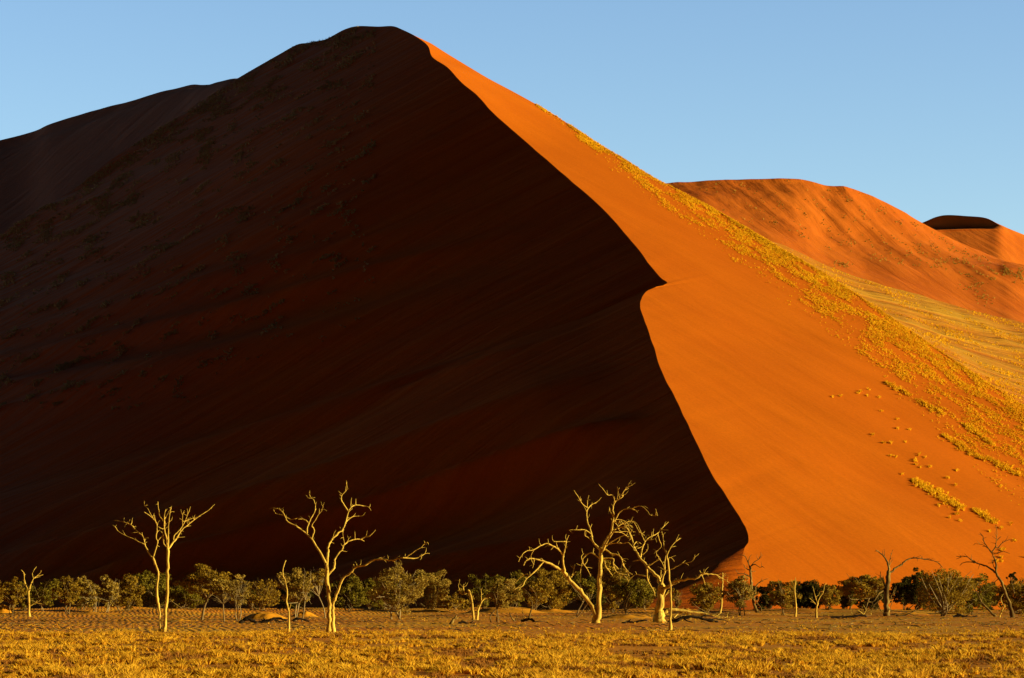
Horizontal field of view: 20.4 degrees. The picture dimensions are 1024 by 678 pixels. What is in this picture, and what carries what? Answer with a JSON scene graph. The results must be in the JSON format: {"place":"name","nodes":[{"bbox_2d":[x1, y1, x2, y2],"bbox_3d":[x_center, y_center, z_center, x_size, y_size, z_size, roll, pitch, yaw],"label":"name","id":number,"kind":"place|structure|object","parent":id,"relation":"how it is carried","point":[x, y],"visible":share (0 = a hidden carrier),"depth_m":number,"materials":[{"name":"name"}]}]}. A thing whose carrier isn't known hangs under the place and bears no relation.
{"place":"outdoors","nodes":[
{"label":"outdoors","id":0,"kind":"place"},
{"bbox_2d":[0,78,236,233],"bbox_3d":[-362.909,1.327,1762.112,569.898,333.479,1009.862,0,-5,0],"label":"dune","id":1,"kind":"structure","parent":0,"point":[49,163],"depth_m":1787.99,"materials":[{"name":"brown sand"}]},
{"bbox_2d":[0,26,1023,609],"bbox_3d":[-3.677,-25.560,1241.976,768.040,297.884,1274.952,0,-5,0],"label":"dune","id":2,"kind":"structure","parent":0,"point":[552,314],"depth_m":912.75,"materials":[{"name":"orange sand"}]},
{"bbox_2d":[0,26,376,409],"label":"dune grass","id":3,"kind":"structure","parent":2,"relation":"on","point":[121,203],"depth_m":1243.21,"materials":[{"name":"brown plant"}]},
{"bbox_2d":[536,103,1023,504],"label":"dune grass","id":4,"kind":"structure","parent":2,"relation":"on","point":[583,136],"depth_m":925.80,"materials":[{"name":"yellow plant"}]},
{"bbox_2d":[832,362,1023,562],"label":"dune grass","id":5,"kind":"structure","parent":2,"relation":"on","point":[952,502],"depth_m":778.97,"materials":[{"name":"yellow plant"}]},
{"bbox_2d":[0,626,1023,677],"bbox_3d":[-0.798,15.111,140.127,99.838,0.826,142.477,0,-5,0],"label":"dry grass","id":6,"kind":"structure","parent":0,"point":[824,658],"depth_m":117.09,"materials":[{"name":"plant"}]},
{"bbox_2d":[0,606,1023,677],"bbox_3d":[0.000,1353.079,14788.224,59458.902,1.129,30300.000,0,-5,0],"label":"ground","id":7,"kind":"structure","parent":0,"point":[372,612],"depth_m":284.65,"materials":[{"name":"plant"}]},
{"bbox_2d":[0,581,8,602],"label":"acacia bush","id":8,"kind":"object","parent":7,"relation":"on","point":[1,595],"visible":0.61,"depth_m":463.88,"materials":[{"name":"green plant"}]},
{"bbox_2d":[0,604,13,612],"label":"sand mound","id":9,"kind":"object","parent":7,"relation":"on","point":[4,608],"visible":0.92,"depth_m":474.78,"materials":[{"name":"orange sand"}]},
{"bbox_2d":[0,576,30,616],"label":"acacia tree","id":10,"kind":"object","parent":7,"relation":"on","point":[14,593],"visible":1,"depth_m":388.21,"materials":[{"name":"green plant"}]},
{"bbox_2d":[16,581,35,610],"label":"acacia bush","id":11,"kind":"object","parent":7,"relation":"on","point":[23,607],"visible":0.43,"depth_m":537.25,"materials":[{"name":"green plant"}]},
{"bbox_2d":[21,569,40,616],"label":"dead tree","id":12,"kind":"object","parent":7,"relation":"on","point":[29,614],"visible":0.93,"depth_m":397.97,"materials":[{"name":"brown wood"}]},
{"bbox_2d":[30,578,62,610],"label":"acacia bush","id":13,"kind":"object","parent":7,"relation":"on","point":[42,592],"visible":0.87,"depth_m":497.25,"materials":[{"name":"green plant"}]},
{"bbox_2d":[50,575,83,613],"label":"acacia tree","id":14,"kind":"object","parent":7,"relation":"on","point":[63,592],"visible":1,"depth_m":441.01,"materials":[{"name":"green plant"}]},
{"bbox_2d":[73,579,97,609],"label":"acacia bush","id":15,"kind":"object","parent":7,"relation":"on","point":[82,603],"visible":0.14,"depth_m":552.10,"materials":[{"name":"green plant"}]},
{"bbox_2d":[76,575,101,611],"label":"acacia tree","id":16,"kind":"object","parent":7,"relation":"on","point":[91,588],"visible":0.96,"depth_m":473.70,"materials":[{"name":"green plant"}]},
{"bbox_2d":[74,612,117,614],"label":"sand mound","id":17,"kind":"object","parent":7,"relation":"on","point":[91,613],"visible":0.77,"depth_m":425.85,"materials":[{"name":"orange sand"}]},
{"bbox_2d":[95,575,122,611],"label":"acacia tree","id":18,"kind":"object","parent":7,"relation":"on","point":[111,593],"visible":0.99,"depth_m":469.02,"materials":[{"name":"green plant"}]},
{"bbox_2d":[104,582,129,610],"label":"acacia bush","id":19,"kind":"object","parent":7,"relation":"on","point":[117,602],"visible":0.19,"depth_m":557.06,"materials":[{"name":"green plant"}]},
{"bbox_2d":[108,573,145,610],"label":"acacia bush","id":20,"kind":"object","parent":7,"relation":"on","point":[128,599],"visible":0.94,"depth_m":527.38,"materials":[{"name":"green plant"}]},
{"bbox_2d":[133,570,174,608],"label":"acacia bush","id":21,"kind":"object","parent":7,"relation":"on","point":[147,595],"visible":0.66,"depth_m":541.68,"materials":[{"name":"green plant"}]},
{"bbox_2d":[113,501,214,631],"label":"dead tree","id":22,"kind":"object","parent":7,"relation":"on","point":[168,547],"visible":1,"depth_m":225.34,"materials":[{"name":"brown wood"}]},
{"bbox_2d":[164,587,178,608],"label":"acacia bush","id":23,"kind":"object","parent":7,"relation":"on","point":[170,604],"visible":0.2,"depth_m":567.20,"materials":[{"name":"green plant"}]},
{"bbox_2d":[165,585,208,609],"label":"acacia bush","id":24,"kind":"object","parent":7,"relation":"on","point":[179,597],"visible":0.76,"depth_m":536.46,"materials":[{"name":"green plant"}]},
{"bbox_2d":[171,564,231,619],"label":"acacia tree","id":25,"kind":"object","parent":7,"relation":"on","point":[200,577],"visible":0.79,"depth_m":340.32,"materials":[{"name":"green plant"}]},
{"bbox_2d":[207,579,240,621],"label":"acacia tree","id":26,"kind":"object","parent":7,"relation":"on","point":[222,585],"visible":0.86,"depth_m":311.06,"materials":[{"name":"green plant"}]},
{"bbox_2d":[228,574,252,621],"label":"acacia tree","id":27,"kind":"object","parent":7,"relation":"on","point":[244,595],"visible":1,"depth_m":307.29,"materials":[{"name":"green plant"}]},
{"bbox_2d":[240,585,261,609],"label":"acacia bush","id":28,"kind":"object","parent":7,"relation":"on","point":[245,604],"visible":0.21,"depth_m":567.34,"materials":[{"name":"green plant"}]},
{"bbox_2d":[247,578,280,610],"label":"acacia bush","id":29,"kind":"object","parent":7,"relation":"on","point":[266,596],"visible":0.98,"depth_m":507.56,"materials":[{"name":"green plant"}]},
{"bbox_2d":[244,612,287,618],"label":"sand mound","id":30,"kind":"object","parent":7,"relation":"on","point":[260,615],"visible":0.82,"depth_m":361.64,"materials":[{"name":"orange sand"}]},
{"bbox_2d":[282,560,290,630],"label":"dead sapling","id":31,"kind":"object","parent":7,"relation":"on","point":[288,608],"visible":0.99,"depth_m":213.90,"materials":[{"name":"brown wood"}]},
{"bbox_2d":[272,567,316,620],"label":"acacia tree","id":32,"kind":"object","parent":7,"relation":"on","point":[298,586],"visible":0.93,"depth_m":322.01,"materials":[{"name":"green plant"}]},
{"bbox_2d":[275,587,313,608],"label":"acacia bush","id":33,"kind":"object","parent":7,"relation":"on","point":[283,603],"visible":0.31,"depth_m":556.73,"materials":[{"name":"green plant"}]},
{"bbox_2d":[292,616,309,621],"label":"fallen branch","id":34,"kind":"object","parent":7,"relation":"on","point":[296,618],"visible":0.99,"depth_m":307.55,"materials":[{"name":"brown wood"}]},
{"bbox_2d":[290,611,317,616],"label":"sand mound","id":35,"kind":"object","parent":7,"relation":"on","point":[306,614],"visible":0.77,"depth_m":384.34,"materials":[{"name":"orange sand"}]},
{"bbox_2d":[304,567,329,617],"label":"acacia tree","id":36,"kind":"object","parent":7,"relation":"on","point":[316,582],"visible":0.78,"depth_m":363.68,"materials":[{"name":"green plant"}]},
{"bbox_2d":[322,574,374,610],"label":"acacia bush","id":37,"kind":"object","parent":7,"relation":"on","point":[355,597],"visible":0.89,"depth_m":546.49,"materials":[{"name":"green plant"}]},
{"bbox_2d":[269,481,429,632],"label":"dead tree","id":38,"kind":"object","parent":7,"relation":"on","point":[330,618],"visible":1,"depth_m":208.74,"materials":[{"name":"brown wood"}]},
{"bbox_2d":[359,578,384,608],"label":"acacia bush","id":39,"kind":"object","parent":7,"relation":"on","point":[366,583],"visible":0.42,"depth_m":557.28,"materials":[{"name":"green plant"}]},
{"bbox_2d":[368,581,403,609],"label":"acacia bush","id":40,"kind":"object","parent":7,"relation":"on","point":[382,604],"visible":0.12,"depth_m":571.62,"materials":[{"name":"green plant"}]},
{"bbox_2d":[366,562,429,618],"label":"acacia tree","id":41,"kind":"object","parent":7,"relation":"on","point":[389,585],"visible":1,"depth_m":345.39,"materials":[{"name":"green plant"}]},
{"bbox_2d":[408,609,447,612],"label":"sand mound","id":42,"kind":"object","parent":7,"relation":"on","point":[426,610],"visible":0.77,"depth_m":508.92,"materials":[{"name":"orange sand"}]},
{"bbox_2d":[409,569,450,609],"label":"acacia bush","id":43,"kind":"object","parent":7,"relation":"on","point":[429,599],"visible":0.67,"depth_m":517.84,"materials":[{"name":"green plant"}]},
{"bbox_2d":[438,592,464,610],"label":"acacia bush","id":44,"kind":"object","parent":7,"relation":"on","point":[454,599],"visible":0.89,"depth_m":527.53,"materials":[{"name":"green plant"}]},
{"bbox_2d":[456,587,480,610],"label":"acacia bush","id":45,"kind":"object","parent":7,"relation":"on","point":[466,604],"visible":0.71,"depth_m":556.93,"materials":[{"name":"green plant"}]},
{"bbox_2d":[458,580,489,619],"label":"broken tree","id":46,"kind":"object","parent":7,"relation":"on","point":[472,608],"visible":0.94,"depth_m":328.14,"materials":[{"name":"brown wood"}]},
{"bbox_2d":[466,573,503,608],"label":"acacia tree","id":47,"kind":"object","parent":7,"relation":"on","point":[483,583],"visible":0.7,"depth_m":513.50,"materials":[{"name":"green plant"}]},
{"bbox_2d":[485,578,523,622],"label":"acacia tree","id":48,"kind":"object","parent":7,"relation":"on","point":[500,596],"visible":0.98,"depth_m":301.71,"materials":[{"name":"green plant"}]},
{"bbox_2d":[468,607,546,612],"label":"sand mound","id":49,"kind":"object","parent":7,"relation":"on","point":[516,610],"visible":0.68,"depth_m":435.43,"materials":[{"name":"orange sand"}]},
{"bbox_2d":[0,608,1023,632],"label":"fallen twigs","id":50,"kind":"object","parent":7,"relation":"on","point":[857,626],"depth_m":296.59,"materials":[{"name":"brown wood"}]},
{"bbox_2d":[501,570,527,607],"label":"acacia bush","id":51,"kind":"object","parent":7,"relation":"on","point":[515,575],"visible":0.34,"depth_m":557.33,"materials":[{"name":"green plant"}]},
{"bbox_2d":[527,594,543,620],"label":"dead shrub","id":52,"kind":"object","parent":7,"relation":"on","point":[532,606],"visible":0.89,"depth_m":327.44,"materials":[{"name":"brown wood"}]},
{"bbox_2d":[521,570,553,609],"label":"acacia bush","id":53,"kind":"object","parent":7,"relation":"on","point":[532,589],"visible":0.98,"depth_m":440.27,"materials":[{"name":"green plant"}]},
{"bbox_2d":[520,576,572,609],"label":"acacia bush","id":54,"kind":"object","parent":7,"relation":"on","point":[539,606],"visible":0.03,"depth_m":581.51,"materials":[{"name":"green plant"}]},
{"bbox_2d":[536,568,574,609],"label":"acacia bush","id":55,"kind":"object","parent":7,"relation":"on","point":[558,580],"visible":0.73,"depth_m":536.57,"materials":[{"name":"green plant"}]},
{"bbox_2d":[537,609,575,612],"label":"sand mound","id":56,"kind":"object","parent":7,"relation":"on","point":[556,610],"visible":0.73,"depth_m":533.34,"materials":[{"name":"orange sand"}]},
{"bbox_2d":[567,572,595,617],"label":"acacia tree","id":57,"kind":"object","parent":7,"relation":"on","point":[588,587],"visible":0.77,"depth_m":388.08,"materials":[{"name":"green plant"}]},
{"bbox_2d":[512,481,657,622],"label":"dead tree","id":58,"kind":"object","parent":7,"relation":"on","point":[596,612],"visible":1,"depth_m":287.43,"materials":[{"name":"brown wood"}]},
{"bbox_2d":[573,576,605,610],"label":"acacia bush","id":59,"kind":"object","parent":7,"relation":"on","point":[594,598],"visible":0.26,"depth_m":577.21,"materials":[{"name":"green plant"}]},
{"bbox_2d":[595,560,634,611],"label":"acacia bush","id":60,"kind":"object","parent":7,"relation":"on","point":[606,590],"visible":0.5,"depth_m":504.08,"materials":[{"name":"green plant"}]},
{"bbox_2d":[602,614,651,618],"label":"sand mound","id":61,"kind":"object","parent":7,"relation":"on","point":[628,616],"visible":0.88,"depth_m":369.32,"materials":[{"name":"orange sand"}]},
{"bbox_2d":[610,577,656,613],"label":"acacia bush","id":62,"kind":"object","parent":7,"relation":"on","point":[635,593],"visible":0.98,"depth_m":405.21,"materials":[{"name":"green plant"}]},
{"bbox_2d":[621,619,647,622],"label":"fallen branch","id":63,"kind":"object","parent":7,"relation":"on","point":[628,621],"visible":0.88,"depth_m":282.76,"materials":[{"name":"brown wood"}]},
{"bbox_2d":[639,586,655,610],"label":"acacia bush","id":64,"kind":"object","parent":7,"relation":"on","point":[647,605],"visible":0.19,"depth_m":542.28,"materials":[{"name":"green plant"}]},
{"bbox_2d":[662,534,680,629],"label":"dead sapling","id":65,"kind":"object","parent":7,"relation":"on","point":[670,616],"visible":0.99,"depth_m":230.69,"materials":[{"name":"brown wood"}]},
{"bbox_2d":[621,521,728,621],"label":"dead tree","id":66,"kind":"object","parent":7,"relation":"on","point":[659,615],"visible":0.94,"depth_m":305.90,"materials":[{"name":"brown wood"}]},
{"bbox_2d":[672,588,682,607],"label":"acacia bush","id":67,"kind":"object","parent":7,"relation":"on","point":[678,602],"visible":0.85,"depth_m":547.72,"materials":[{"name":"green plant"}]},
{"bbox_2d":[664,608,731,619],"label":"fallen log","id":68,"kind":"object","parent":7,"relation":"on","point":[667,610],"visible":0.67,"depth_m":332.58,"materials":[{"name":"brown wood"}]},
{"bbox_2d":[668,613,727,622],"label":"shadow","id":69,"kind":"object","parent":7,"relation":"on","point":[678,619],"visible":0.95,"depth_m":298.70,"materials":[{"name":"brown wood"}]},
{"bbox_2d":[687,582,722,612],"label":"acacia bush","id":70,"kind":"object","parent":7,"relation":"on","point":[705,600],"visible":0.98,"depth_m":463.18,"materials":[{"name":"green plant"}]},
{"bbox_2d":[713,572,725,612],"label":"dead tree","id":71,"kind":"object","parent":7,"relation":"on","point":[720,609],"visible":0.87,"depth_m":434.01,"materials":[{"name":"brown wood"}]},
{"bbox_2d":[718,575,758,615],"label":"acacia tree","id":72,"kind":"object","parent":7,"relation":"on","point":[740,588],"visible":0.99,"depth_m":404.48,"materials":[{"name":"green plant"}]},
{"bbox_2d":[735,554,768,612],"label":"dead tree","id":73,"kind":"object","parent":7,"relation":"on","point":[753,597],"visible":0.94,"depth_m":464.38,"materials":[{"name":"brown wood"}]},
{"bbox_2d":[753,586,778,609],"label":"acacia bush","id":74,"kind":"object","parent":7,"relation":"on","point":[764,602],"visible":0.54,"depth_m":556.78,"materials":[{"name":"green plant"}]},
{"bbox_2d":[761,579,802,614],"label":"acacia tree","id":75,"kind":"object","parent":7,"relation":"on","point":[780,597],"visible":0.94,"depth_m":417.49,"materials":[{"name":"green plant"}]},
{"bbox_2d":[779,585,796,607],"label":"acacia bush","id":76,"kind":"object","parent":7,"relation":"on","point":[792,603],"visible":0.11,"depth_m":586.82,"materials":[{"name":"green plant"}]},
{"bbox_2d":[791,577,796,616],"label":"dead sapling","id":77,"kind":"object","parent":7,"relation":"on","point":[795,614],"visible":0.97,"depth_m":395.46,"materials":[{"name":"brown wood"}]},
{"bbox_2d":[794,579,827,608],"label":"acacia bush","id":78,"kind":"object","parent":7,"relation":"on","point":[805,589],"visible":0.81,"depth_m":576.39,"materials":[{"name":"green plant"}]},
{"bbox_2d":[810,584,825,617],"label":"dead sapling","id":79,"kind":"object","parent":7,"relation":"on","point":[817,602],"visible":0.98,"depth_m":377.93,"materials":[{"name":"brown wood"}]},
{"bbox_2d":[819,585,842,609],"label":"acacia bush","id":80,"kind":"object","parent":7,"relation":"on","point":[828,598],"visible":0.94,"depth_m":527.37,"materials":[{"name":"green plant"}]},
{"bbox_2d":[832,582,857,608],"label":"acacia bush","id":81,"kind":"object","parent":7,"relation":"on","point":[844,601],"visible":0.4,"depth_m":586.72,"materials":[{"name":"green plant"}]},
{"bbox_2d":[831,614,866,617],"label":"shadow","id":82,"kind":"object","parent":7,"relation":"on","point":[854,616],"visible":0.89,"depth_m":379.13,"materials":[{"name":"brown wood"}]},
{"bbox_2d":[846,590,857,609],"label":"acacia bush","id":83,"kind":"object","parent":7,"relation":"on","point":[850,603],"visible":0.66,"depth_m":547.45,"materials":[{"name":"green plant"}]},
{"bbox_2d":[837,573,889,610],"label":"acacia tree","id":84,"kind":"object","parent":7,"relation":"on","point":[869,585],"visible":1,"depth_m":465.55,"materials":[{"name":"green plant"}]},
{"bbox_2d":[856,589,891,609],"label":"acacia bush","id":85,"kind":"object","parent":7,"relation":"on","point":[870,606],"visible":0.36,"depth_m":586.34,"materials":[{"name":"green plant"}]},
{"bbox_2d":[860,550,942,615],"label":"dead tree","id":86,"kind":"object","parent":7,"relation":"on","point":[887,609],"visible":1,"depth_m":410.06,"materials":[{"name":"brown wood"}]},
{"bbox_2d":[889,575,920,609],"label":"acacia bush","id":87,"kind":"object","parent":7,"relation":"on","point":[902,587],"visible":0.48,"depth_m":567.01,"materials":[{"name":"green plant"}]},
{"bbox_2d":[890,612,929,614],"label":"sand mound","id":88,"kind":"object","parent":7,"relation":"on","point":[907,613],"visible":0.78,"depth_m":417.22,"materials":[{"name":"orange sand"}]},
{"bbox_2d":[904,567,929,609],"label":"acacia bush","id":89,"kind":"object","parent":7,"relation":"on","point":[911,594],"visible":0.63,"depth_m":557.01,"materials":[{"name":"green plant"}]},
{"bbox_2d":[928,577,962,608],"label":"acacia bush","id":90,"kind":"object","parent":7,"relation":"on","point":[940,596],"visible":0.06,"depth_m":571.08,"materials":[{"name":"green plant"}]},
{"bbox_2d":[914,568,978,615],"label":"acacia bush","id":91,"kind":"object","parent":7,"relation":"on","point":[954,596],"visible":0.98,"depth_m":401.08,"materials":[{"name":"green plant"}]},
{"bbox_2d":[953,613,977,616],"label":"fallen branch","id":92,"kind":"object","parent":7,"relation":"on","point":[959,615],"visible":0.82,"depth_m":381.98,"materials":[{"name":"brown wood"}]},
{"bbox_2d":[953,570,996,613],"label":"acacia bush","id":93,"kind":"object","parent":7,"relation":"on","point":[986,601],"visible":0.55,"depth_m":477.24,"materials":[{"name":"green plant"}]},
{"bbox_2d":[956,528,1014,617],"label":"dead tree","id":94,"kind":"object","parent":7,"relation":"on","point":[1011,611],"visible":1,"depth_m":363.76,"materials":[{"name":"brown wood"}]},
{"bbox_2d":[974,588,996,616],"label":"dead tree","id":95,"kind":"object","parent":7,"relation":"on","point":[988,609],"visible":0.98,"depth_m":383.97,"materials":[{"name":"brown wood"}]},
{"bbox_2d":[985,592,1001,610],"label":"acacia bush","id":96,"kind":"object","parent":7,"relation":"on","point":[991,607],"visible":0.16,"depth_m":557.15,"materials":[{"name":"green plant"}]},
{"bbox_2d":[996,595,1009,616],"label":"dead shrub","id":97,"kind":"object","parent":7,"relation":"on","point":[1002,610],"visible":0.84,"depth_m":373.01,"materials":[{"name":"brown wood"}]},
{"bbox_2d":[990,578,1023,613],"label":"acacia bush","id":98,"kind":"object","parent":7,"relation":"on","point":[1017,601],"visible":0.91,"depth_m":467.29,"materials":[{"name":"green plant"}]},
{"bbox_2d":[1006,572,1017,593],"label":"acacia tree","id":99,"kind":"object","parent":7,"relation":"on","point":[1010,575],"visible":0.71,"depth_m":538.10,"materials":[{"name":"green plant"}]},
{"bbox_2d":[0,0,1023,234],"label":"sky","id":100,"kind":"structure","parent":0,"point":[916,107],"materials":[{"name":"blue"}]},
{"bbox_2d":[667,178,1023,322],"bbox_3d":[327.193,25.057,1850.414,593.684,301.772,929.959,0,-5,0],"label":"second dune","id":101,"kind":"structure","parent":0,"point":[939,283],"depth_m":1847.78,"materials":[{"name":"orange sand"}]},
{"bbox_2d":[699,180,1023,305],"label":"dune grass","id":102,"kind":"structure","parent":101,"relation":"on","point":[1006,270],"depth_m":1830.69,"materials":[{"name":"plant"}]},
{"bbox_2d":[771,241,1023,403],"bbox_3d":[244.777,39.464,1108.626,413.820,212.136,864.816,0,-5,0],"label":"grassy dune apron","id":103,"kind":"object","parent":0,"point":[874,294],"visible":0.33,"depth_m":1218.64,"materials":[{"name":"yellow plant"}]},
{"bbox_2d":[923,215,1023,264],"bbox_3d":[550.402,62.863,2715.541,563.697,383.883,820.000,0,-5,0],"label":"third dune","id":104,"kind":"structure","parent":0,"point":[989,236],"depth_m":2650.57,"materials":[{"name":"orange sand"}]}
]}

